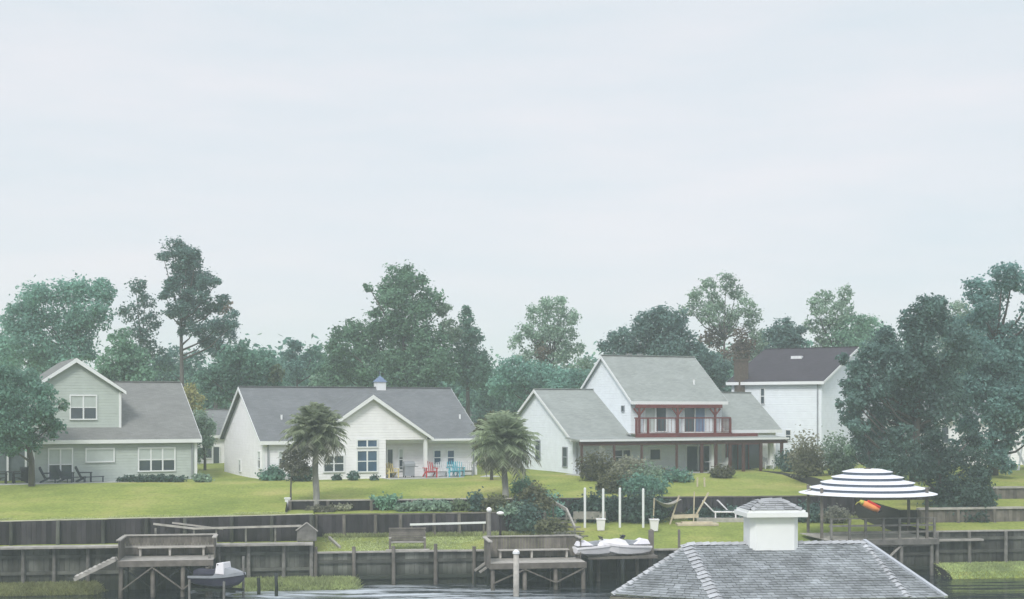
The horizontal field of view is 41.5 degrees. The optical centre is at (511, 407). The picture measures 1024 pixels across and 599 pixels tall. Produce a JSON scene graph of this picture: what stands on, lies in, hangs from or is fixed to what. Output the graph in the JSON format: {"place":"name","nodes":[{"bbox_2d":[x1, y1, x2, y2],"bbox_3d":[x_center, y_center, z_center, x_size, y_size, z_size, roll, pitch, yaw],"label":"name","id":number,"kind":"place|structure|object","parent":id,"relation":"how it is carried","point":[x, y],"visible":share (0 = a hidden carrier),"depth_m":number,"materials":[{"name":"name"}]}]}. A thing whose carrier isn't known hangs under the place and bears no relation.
{"place":"outdoors","nodes":[
{"label":"outdoors","id":0,"kind":"place"},
{"bbox_2d":[0,512,313,520],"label":"lawn edge grass","id":1,"kind":"structure","parent":0,"point":[159,515],"depth_m":68.81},
{"bbox_2d":[0,458,1023,595],"bbox_3d":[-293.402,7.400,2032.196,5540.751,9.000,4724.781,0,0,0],"label":"ground","id":2,"kind":"structure","parent":0,"point":[223,492],"depth_m":78.45,"materials":[{"name":"green plant"}]},
{"bbox_2d":[0,361,69,486],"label":"leaning tree","id":3,"kind":"object","parent":2,"relation":"on","point":[20,435],"visible":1,"depth_m":80.22,"materials":[{"name":"teal plant"}]},
{"bbox_2d":[0,579,106,596],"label":"shore grass","id":4,"kind":"structure","parent":2,"relation":"on","point":[63,587],"depth_m":64.41,"materials":[{"name":"plant"}]},
{"bbox_2d":[0,270,123,374],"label":"oak tree","id":5,"kind":"object","parent":2,"relation":"on","point":[75,325],"visible":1,"depth_m":110.04,"materials":[{"name":"teal plant"}]},
{"bbox_2d":[0,358,201,481],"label":"sage house","id":6,"kind":"structure","parent":2,"relation":"on","point":[116,429],"depth_m":87.19,"materials":[{"name":"wood"}]},
{"bbox_2d":[48,448,72,480],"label":"patio door","id":7,"kind":"structure","parent":6,"relation":"in","point":[62,458],"depth_m":85.24,"materials":[{"name":"white paint"}]},
{"bbox_2d":[69,395,96,419],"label":"window","id":8,"kind":"structure","parent":6,"relation":"in","point":[82,407],"depth_m":86.78,"materials":[{"name":"glass"}]},
{"bbox_2d":[85,448,114,462],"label":"window","id":9,"kind":"structure","parent":6,"relation":"in","point":[92,455],"depth_m":86.25,"materials":[{"name":"glass"}]},
{"bbox_2d":[138,447,175,471],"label":"window","id":10,"kind":"structure","parent":6,"relation":"in","point":[150,459],"depth_m":87.78,"materials":[{"name":"glass"}]},
{"bbox_2d":[92,326,162,380],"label":"young tree","id":11,"kind":"object","parent":2,"relation":"on","point":[124,365],"visible":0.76,"depth_m":102.90,"materials":[{"name":"green plant"}]},
{"bbox_2d":[116,276,167,359],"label":"pine tree","id":12,"kind":"object","parent":2,"relation":"on","point":[150,315],"visible":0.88,"depth_m":117.36,"materials":[{"name":"green plant"}]},
{"bbox_2d":[115,472,187,481],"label":"hedge","id":13,"kind":"object","parent":2,"relation":"on","point":[161,477],"visible":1,"depth_m":85.17,"materials":[{"name":"green plant"}]},
{"bbox_2d":[0,513,312,545],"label":"retaining wall","id":14,"kind":"structure","parent":2,"relation":"on","point":[72,531],"depth_m":67.75,"materials":[{"name":"wood"}]},
{"bbox_2d":[0,542,313,589],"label":"seawall","id":15,"kind":"object","parent":2,"relation":"on","point":[46,563],"visible":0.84,"depth_m":65.97,"materials":[{"name":"grey wood"}]},
{"bbox_2d":[151,354,187,380],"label":"background tree","id":16,"kind":"object","parent":2,"relation":"on","point":[170,376],"visible":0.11,"depth_m":137.04,"materials":[{"name":"teal plant"}]},
{"bbox_2d":[149,301,240,408],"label":"pine tree","id":17,"kind":"object","parent":2,"relation":"on","point":[169,363],"visible":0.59,"depth_m":119.51,"materials":[{"name":"green plant"}]},
{"bbox_2d":[183,380,207,415],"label":"tree","id":18,"kind":"object","parent":2,"relation":"on","point":[191,392],"visible":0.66,"depth_m":100.90,"materials":[{"name":"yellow plant"}]},
{"bbox_2d":[154,235,242,386],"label":"pine tree","id":19,"kind":"object","parent":2,"relation":"on","point":[188,259],"visible":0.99,"depth_m":112.49,"materials":[{"name":"green plant"}]},
{"bbox_2d":[193,408,219,469],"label":"tree","id":20,"kind":"object","parent":2,"relation":"on","point":[203,422],"visible":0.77,"depth_m":99.42,"materials":[{"name":"green plant"}]},
{"bbox_2d":[191,409,228,463],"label":"grey roofed house","id":21,"kind":"structure","parent":2,"relation":"on","point":[216,453],"depth_m":111.64,"materials":[{"name":"white"}]},
{"bbox_2d":[153,522,301,542],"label":"handrail","id":22,"kind":"object","parent":2,"relation":"on","point":[196,527],"visible":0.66,"depth_m":67.73,"materials":[{"name":"grey wood"}]},
{"bbox_2d":[193,338,286,409],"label":"round tree","id":23,"kind":"object","parent":2,"relation":"on","point":[239,367],"visible":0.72,"depth_m":106.88,"materials":[{"name":"teal plant"}]},
{"bbox_2d":[255,464,285,480],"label":"shrub","id":24,"kind":"object","parent":2,"relation":"on","point":[273,473],"visible":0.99,"depth_m":86.95,"materials":[{"name":"teal plant"}]},
{"bbox_2d":[278,437,315,499],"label":"ornamental tree","id":25,"kind":"object","parent":2,"relation":"on","point":[291,464],"visible":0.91,"depth_m":74.85,"materials":[{"name":"teal plant"}]},
{"bbox_2d":[232,575,362,591],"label":"shore grass","id":26,"kind":"structure","parent":2,"relation":"on","point":[303,582],"depth_m":66.13,"materials":[{"name":"plant"}]},
{"bbox_2d":[278,338,327,385],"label":"tree","id":27,"kind":"object","parent":2,"relation":"on","point":[310,355],"visible":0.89,"depth_m":118.46,"materials":[{"name":"teal plant"}]},
{"bbox_2d":[296,522,317,540],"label":"storage box","id":28,"kind":"object","parent":2,"relation":"on","point":[306,531],"visible":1,"depth_m":67.76,"materials":[{"name":"grey wood"}]},
{"bbox_2d":[279,401,349,505],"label":"palm tree","id":29,"kind":"object","parent":2,"relation":"on","point":[312,429],"visible":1,"depth_m":74.80,"materials":[{"name":"green plant"}]},
{"bbox_2d":[219,376,478,479],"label":"white house","id":30,"kind":"structure","parent":2,"relation":"on","point":[396,427],"depth_m":91.81,"materials":[{"name":"wood"}]},
{"bbox_2d":[323,454,344,472],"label":"window","id":31,"kind":"structure","parent":30,"relation":"in","point":[340,467],"depth_m":88.32,"materials":[{"name":"glass"}]},
{"bbox_2d":[356,449,377,472],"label":"window","id":32,"kind":"structure","parent":30,"relation":"in","point":[366,460],"depth_m":89.20,"materials":[{"name":"glass"}]},
{"bbox_2d":[369,491,402,510],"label":"shrub","id":33,"kind":"object","parent":2,"relation":"on","point":[384,502],"visible":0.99,"depth_m":75.68,"materials":[{"name":"green plant"}]},
{"bbox_2d":[308,259,467,386],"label":"tree","id":34,"kind":"object","parent":2,"relation":"on","point":[423,356],"visible":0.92,"depth_m":114.52,"materials":[{"name":"green plant"}]},
{"bbox_2d":[288,498,514,510],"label":"retaining wall","id":35,"kind":"structure","parent":2,"relation":"on","point":[365,504],"depth_m":75.62,"materials":[{"name":"grey wood"}]},
{"bbox_2d":[386,527,429,550],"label":"wooden bench","id":36,"kind":"object","parent":2,"relation":"on","point":[402,535],"visible":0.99,"depth_m":69.01,"materials":[{"name":"grey wood"}]},
{"bbox_2d":[393,498,453,511],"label":"shrub","id":37,"kind":"object","parent":2,"relation":"on","point":[428,505],"visible":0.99,"depth_m":75.37,"materials":[{"name":"green plant"}]},
{"bbox_2d":[322,530,537,537],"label":"lawn edge grass","id":38,"kind":"structure","parent":2,"relation":"on","point":[428,534],"depth_m":73.87,"materials":[{"name":"plant"}]},
{"bbox_2d":[314,511,546,536],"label":"retaining wall","id":39,"kind":"structure","parent":2,"relation":"on","point":[359,523],"depth_m":74.03,"materials":[{"name":"wood"}]},
{"bbox_2d":[314,544,550,584],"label":"seawall","id":40,"kind":"object","parent":2,"relation":"on","point":[393,567],"visible":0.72,"depth_m":68.08,"materials":[{"name":"grey wood"}]},
{"bbox_2d":[322,535,544,550],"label":"terrace tufts","id":41,"kind":"object","parent":2,"relation":"on","point":[415,545],"visible":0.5,"depth_m":70.86,"materials":[{"name":"green plant"}]},
{"bbox_2d":[410,521,485,534],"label":"handrail","id":42,"kind":"object","parent":2,"relation":"on","point":[447,523],"visible":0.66,"depth_m":73.93,"materials":[{"name":"white paint"}]},
{"bbox_2d":[447,305,497,417],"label":"cypress tree","id":43,"kind":"object","parent":2,"relation":"on","point":[474,361],"visible":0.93,"depth_m":118.16,"materials":[{"name":"teal plant"}]},
{"bbox_2d":[466,486,484,511],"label":"shrub","id":44,"kind":"object","parent":2,"relation":"on","point":[475,499],"visible":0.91,"depth_m":75.49,"materials":[{"name":"green plant"}]},
{"bbox_2d":[460,364,516,421],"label":"background tree","id":45,"kind":"object","parent":2,"relation":"on","point":[483,401],"visible":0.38,"depth_m":128.80,"materials":[{"name":"teal plant"}]},
{"bbox_2d":[480,492,515,511],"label":"shrub","id":46,"kind":"object","parent":2,"relation":"on","point":[495,500],"visible":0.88,"depth_m":75.16,"materials":[{"name":"green plant"}]},
{"bbox_2d":[467,409,542,497],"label":"palm tree","id":47,"kind":"object","parent":2,"relation":"on","point":[503,443],"visible":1,"depth_m":76.95,"materials":[{"name":"green plant"}]},
{"bbox_2d":[1,333,1023,433],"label":"woods","id":48,"kind":"object","parent":2,"relation":"on","point":[457,390],"visible":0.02,"depth_m":136.73,"materials":[{"name":"teal plant"}]},
{"bbox_2d":[509,475,535,492],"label":"shrub","id":49,"kind":"object","parent":2,"relation":"on","point":[518,485],"visible":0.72,"depth_m":79.64,"materials":[{"name":"green plant"}]},
{"bbox_2d":[503,494,547,534],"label":"shrub","id":50,"kind":"object","parent":2,"relation":"on","point":[524,522],"visible":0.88,"depth_m":74.56,"materials":[{"name":"green plant"}]},
{"bbox_2d":[479,351,588,409],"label":"broad bush tree","id":51,"kind":"object","parent":2,"relation":"on","point":[547,376],"visible":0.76,"depth_m":115.25,"materials":[{"name":"teal plant"}]},
{"bbox_2d":[510,480,560,514],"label":"shrub","id":52,"kind":"object","parent":2,"relation":"on","point":[540,495],"visible":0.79,"depth_m":75.74,"materials":[{"name":"green plant"}]},
{"bbox_2d":[530,513,569,536],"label":"shrub","id":53,"kind":"object","parent":2,"relation":"on","point":[548,526],"visible":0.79,"depth_m":73.16,"materials":[{"name":"green plant"}]},
{"bbox_2d":[507,295,593,376],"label":"airy tree","id":54,"kind":"object","parent":2,"relation":"on","point":[543,349],"visible":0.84,"depth_m":119.58,"materials":[{"name":"green plant"}]},
{"bbox_2d":[547,493,587,536],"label":"garden stair","id":55,"kind":"object","parent":2,"relation":"on","point":[567,514],"visible":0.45,"depth_m":75.64,"materials":[{"name":"grey wood"}]},
{"bbox_2d":[561,486,622,523],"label":"shrub","id":56,"kind":"object","parent":2,"relation":"on","point":[594,503],"visible":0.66,"depth_m":79.27,"materials":[{"name":"green plant"}]},
{"bbox_2d":[573,447,621,481],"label":"shrub","id":57,"kind":"object","parent":2,"relation":"on","point":[593,468],"visible":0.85,"depth_m":90.60,"materials":[{"name":"green plant"}]},
{"bbox_2d":[595,467,628,493],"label":"shrub","id":58,"kind":"object","parent":2,"relation":"on","point":[607,482],"visible":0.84,"depth_m":83.64,"materials":[{"name":"green plant"}]},
{"bbox_2d":[604,454,647,477],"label":"shrub","id":59,"kind":"object","parent":2,"relation":"on","point":[624,463],"visible":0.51,"depth_m":89.67,"materials":[{"name":"green plant"}]},
{"bbox_2d":[606,484,677,523],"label":"shrub","id":60,"kind":"object","parent":2,"relation":"on","point":[631,508],"visible":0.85,"depth_m":79.22,"materials":[{"name":"green plant"}]},
{"bbox_2d":[614,472,673,494],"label":"shrub","id":61,"kind":"object","parent":2,"relation":"on","point":[643,481],"visible":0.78,"depth_m":83.24,"materials":[{"name":"teal plant"}]},
{"bbox_2d":[626,459,671,481],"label":"shrub","id":62,"kind":"object","parent":2,"relation":"on","point":[654,471],"visible":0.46,"depth_m":88.78,"materials":[{"name":"green plant"}]},
{"bbox_2d":[515,353,788,475],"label":"house","id":63,"kind":"structure","parent":2,"relation":"on","point":[678,412],"depth_m":99.81,"materials":[{"name":"white"}]},
{"bbox_2d":[644,408,667,432],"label":"sliding door","id":64,"kind":"structure","parent":63,"relation":"in","point":[648,412],"depth_m":98.48,"materials":[{"name":"white paint"}]},
{"bbox_2d":[683,408,695,432],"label":"sliding door","id":65,"kind":"structure","parent":63,"relation":"in","point":[687,412],"depth_m":99.86,"materials":[{"name":"white paint"}]},
{"bbox_2d":[686,445,708,470],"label":"patio door","id":66,"kind":"structure","parent":63,"relation":"in","point":[692,451],"depth_m":100.09,"materials":[{"name":"white paint"}]},
{"bbox_2d":[695,408,705,432],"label":"sliding door","id":67,"kind":"structure","parent":63,"relation":"in","point":[700,412],"depth_m":100.27,"materials":[{"name":"white paint"}]},
{"bbox_2d":[726,443,758,469],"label":"patio door","id":68,"kind":"structure","parent":63,"relation":"in","point":[751,450],"depth_m":102.00,"materials":[{"name":"paint"}]},
{"bbox_2d":[597,301,733,391],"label":"round tree","id":69,"kind":"object","parent":2,"relation":"on","point":[672,338],"visible":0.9,"depth_m":114.16,"materials":[{"name":"green plant"}]},
{"bbox_2d":[659,466,694,482],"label":"shrub","id":70,"kind":"object","parent":2,"relation":"on","point":[681,476],"visible":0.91,"depth_m":90.71,"materials":[{"name":"teal plant"}]},
{"bbox_2d":[653,492,708,523],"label":"hammock","id":71,"kind":"object","parent":2,"relation":"on","point":[675,502],"visible":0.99,"depth_m":78.81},
{"bbox_2d":[557,495,854,520],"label":"retaining wall","id":72,"kind":"structure","parent":2,"relation":"on","point":[685,503],"depth_m":81.47,"materials":[{"name":"wood"}]},
{"bbox_2d":[685,504,742,520],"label":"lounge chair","id":73,"kind":"object","parent":2,"relation":"on","point":[704,512],"visible":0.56,"depth_m":80.30,"materials":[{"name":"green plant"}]},
{"bbox_2d":[705,464,735,478],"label":"shrub","id":74,"kind":"object","parent":2,"relation":"on","point":[716,471],"visible":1,"depth_m":92.80,"materials":[{"name":"green plant"}]},
{"bbox_2d":[678,269,764,387],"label":"airy tree","id":75,"kind":"object","parent":2,"relation":"on","point":[740,348],"visible":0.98,"depth_m":122.95,"materials":[{"name":"green plant"}]},
{"bbox_2d":[557,544,929,581],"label":"seawall","id":76,"kind":"object","parent":2,"relation":"on","point":[916,559],"visible":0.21,"depth_m":69.89,"materials":[{"name":"grey wood"}]},
{"bbox_2d":[758,313,808,350],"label":"tree","id":77,"kind":"object","parent":2,"relation":"on","point":[786,336],"visible":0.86,"depth_m":117.09,"materials":[{"name":"green plant"}]},
{"bbox_2d":[772,448,795,471],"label":"shrub","id":78,"kind":"object","parent":2,"relation":"on","point":[783,465],"visible":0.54,"depth_m":95.86,"materials":[{"name":"green plant"}]},
{"bbox_2d":[779,424,828,477],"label":"shrub","id":79,"kind":"object","parent":2,"relation":"on","point":[792,461],"visible":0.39,"depth_m":92.84,"materials":[{"name":"green plant"}]},
{"bbox_2d":[726,346,882,464],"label":"tall white house","id":80,"kind":"structure","parent":2,"relation":"on","point":[789,388],"depth_m":106.20,"materials":[{"name":"wood"}]},
{"bbox_2d":[783,441,830,479],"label":"shrub","id":81,"kind":"object","parent":2,"relation":"on","point":[808,464],"visible":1,"depth_m":90.63,"materials":[{"name":"green plant"}]},
{"bbox_2d":[798,499,828,522],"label":"shrub","id":82,"kind":"object","parent":2,"relation":"on","point":[814,515],"visible":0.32,"depth_m":80.14,"materials":[{"name":"green plant"}]},
{"bbox_2d":[818,503,855,523],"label":"shrub","id":83,"kind":"object","parent":2,"relation":"on","point":[835,511],"visible":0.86,"depth_m":79.78,"materials":[{"name":"green plant"}]},
{"bbox_2d":[815,429,861,474],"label":"shrub","id":84,"kind":"object","parent":2,"relation":"on","point":[837,462],"visible":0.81,"depth_m":91.60,"materials":[{"name":"green plant"}]},
{"bbox_2d":[802,282,879,347],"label":"airy tree","id":85,"kind":"object","parent":2,"relation":"on","point":[844,335],"visible":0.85,"depth_m":120.71,"materials":[{"name":"green plant"}]},
{"bbox_2d":[842,424,909,479],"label":"cedar tree","id":86,"kind":"object","parent":2,"relation":"on","point":[858,444],"visible":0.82,"depth_m":85.40,"materials":[{"name":"green plant"}]},
{"bbox_2d":[800,517,983,574],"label":"bank deck","id":87,"kind":"structure","parent":2,"relation":"on","point":[899,537],"depth_m":71.61,"materials":[{"name":"grey wood"}]},
{"bbox_2d":[799,468,937,537],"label":"striped canopy","id":88,"kind":"object","parent":87,"relation":"on","point":[869,482],"visible":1,"depth_m":71.84,"materials":[{"name":"fabric"}]},
{"bbox_2d":[834,292,990,481],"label":"tree","id":89,"kind":"object","parent":2,"relation":"on","point":[906,405],"visible":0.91,"depth_m":84.89,"materials":[{"name":"green plant"}]},
{"bbox_2d":[856,387,1023,465],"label":"glimpsed house","id":90,"kind":"structure","parent":2,"relation":"on","point":[950,433],"depth_m":107.11,"materials":[{"name":"white"}]},
{"bbox_2d":[895,427,1001,522],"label":"cedar tree","id":91,"kind":"object","parent":2,"relation":"on","point":[974,489],"visible":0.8,"depth_m":77.68,"materials":[{"name":"green plant"}]},
{"bbox_2d":[932,300,990,377],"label":"background tree","id":92,"kind":"object","parent":2,"relation":"on","point":[957,306],"visible":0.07,"depth_m":128.32,"materials":[{"name":"green plant"}]},
{"bbox_2d":[916,506,1023,523],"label":"retaining wall","id":93,"kind":"structure","parent":2,"relation":"on","point":[1005,514],"depth_m":76.80,"materials":[{"name":"grey wood"}]},
{"bbox_2d":[917,486,1023,499],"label":"retaining wall","id":94,"kind":"structure","parent":2,"relation":"on","point":[1011,492],"depth_m":83.04,"materials":[{"name":"grey wood"}]},
{"bbox_2d":[934,529,1023,563],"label":"seawall","id":95,"kind":"object","parent":2,"relation":"on","point":[1001,545],"visible":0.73,"depth_m":72.61,"materials":[{"name":"grey wood"}]},
{"bbox_2d":[936,560,1023,578],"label":"shore grass","id":96,"kind":"structure","parent":2,"relation":"on","point":[980,567],"depth_m":71.23,"materials":[{"name":"plant"}]},
{"bbox_2d":[940,260,1023,475],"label":"tree","id":97,"kind":"object","parent":2,"relation":"on","point":[1003,416],"visible":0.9,"depth_m":89.88,"materials":[{"name":"teal plant"}]},
{"bbox_2d":[0,574,1023,598],"bbox_3d":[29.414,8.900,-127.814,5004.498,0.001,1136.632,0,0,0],"label":"water","id":98,"kind":"structure","parent":0,"point":[1001,588],"depth_m":65.05,"materials":[{"name":"liquid"}]},
{"bbox_2d":[116,533,217,597],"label":"dock","id":99,"kind":"object","parent":98,"relation":"in","point":[154,563],"visible":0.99,"depth_m":65.22,"materials":[{"name":"grey wood"}]},
{"bbox_2d":[73,557,117,580],"bbox_3d":[-19.382,7.500,62.868,1.920,1.044,0.800,0,0,-9],"label":"gangplank","id":100,"kind":"object","parent":99,"relation":"attached to","point":[95,568],"visible":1,"depth_m":62.53,"materials":[{"name":"grey wood"}]},
{"bbox_2d":[188,555,244,598],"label":"boat lift","id":101,"kind":"object","parent":98,"relation":"in","point":[229,590],"visible":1,"depth_m":63.08,"materials":[{"name":"grey"}]},
{"bbox_2d":[187,561,245,587],"bbox_3d":[-13.720,7.806,63.168,2.929,1.236,1.160,0,0,24],"label":"boat","id":102,"kind":"object","parent":101,"relation":"on","point":[222,572],"visible":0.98,"depth_m":62.76,"materials":[{"name":"grey plastic"}]},
{"bbox_2d":[513,549,519,596],"bbox_3d":[0.197,8.550,63.800,0.340,3.700,0.340,0,0,0],"label":"mooring pile","id":103,"kind":"object","parent":98,"relation":"in","point":[516,552],"visible":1,"depth_m":63.69,"materials":[{"name":"white wood"}]},
{"bbox_2d":[482,534,586,590],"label":"dock","id":104,"kind":"object","parent":98,"relation":"in","point":[531,546],"visible":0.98,"depth_m":67.92,"materials":[{"name":"grey wood"}]},
{"bbox_2d":[582,553,657,584],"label":"scooter platform","id":105,"kind":"structure","parent":98,"relation":"in","point":[647,556],"depth_m":68.32,"materials":[{"name":"wood"}]},
{"bbox_2d":[572,536,610,554],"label":"water scooter","id":106,"kind":"object","parent":105,"relation":"on","point":[597,547],"visible":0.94,"depth_m":67.82,"materials":[{"name":"grey plastic"}]},
{"bbox_2d":[602,534,651,554],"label":"water scooter","id":107,"kind":"object","parent":105,"relation":"on","point":[621,546],"visible":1,"depth_m":68.27,"materials":[{"name":"grey plastic"}]},
{"bbox_2d":[0,0,1023,371],"label":"sky","id":108,"kind":"structure","parent":0,"point":[611,157],"materials":[{"name":"white"}]},
{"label":"near bank","id":109,"kind":"structure","parent":0,"visible":0},
{"bbox_2d":[610,497,947,598],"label":"pavilion","id":110,"kind":"structure","parent":109,"relation":"on","point":[770,556],"depth_m":25.11,"materials":[{"name":"grey"}]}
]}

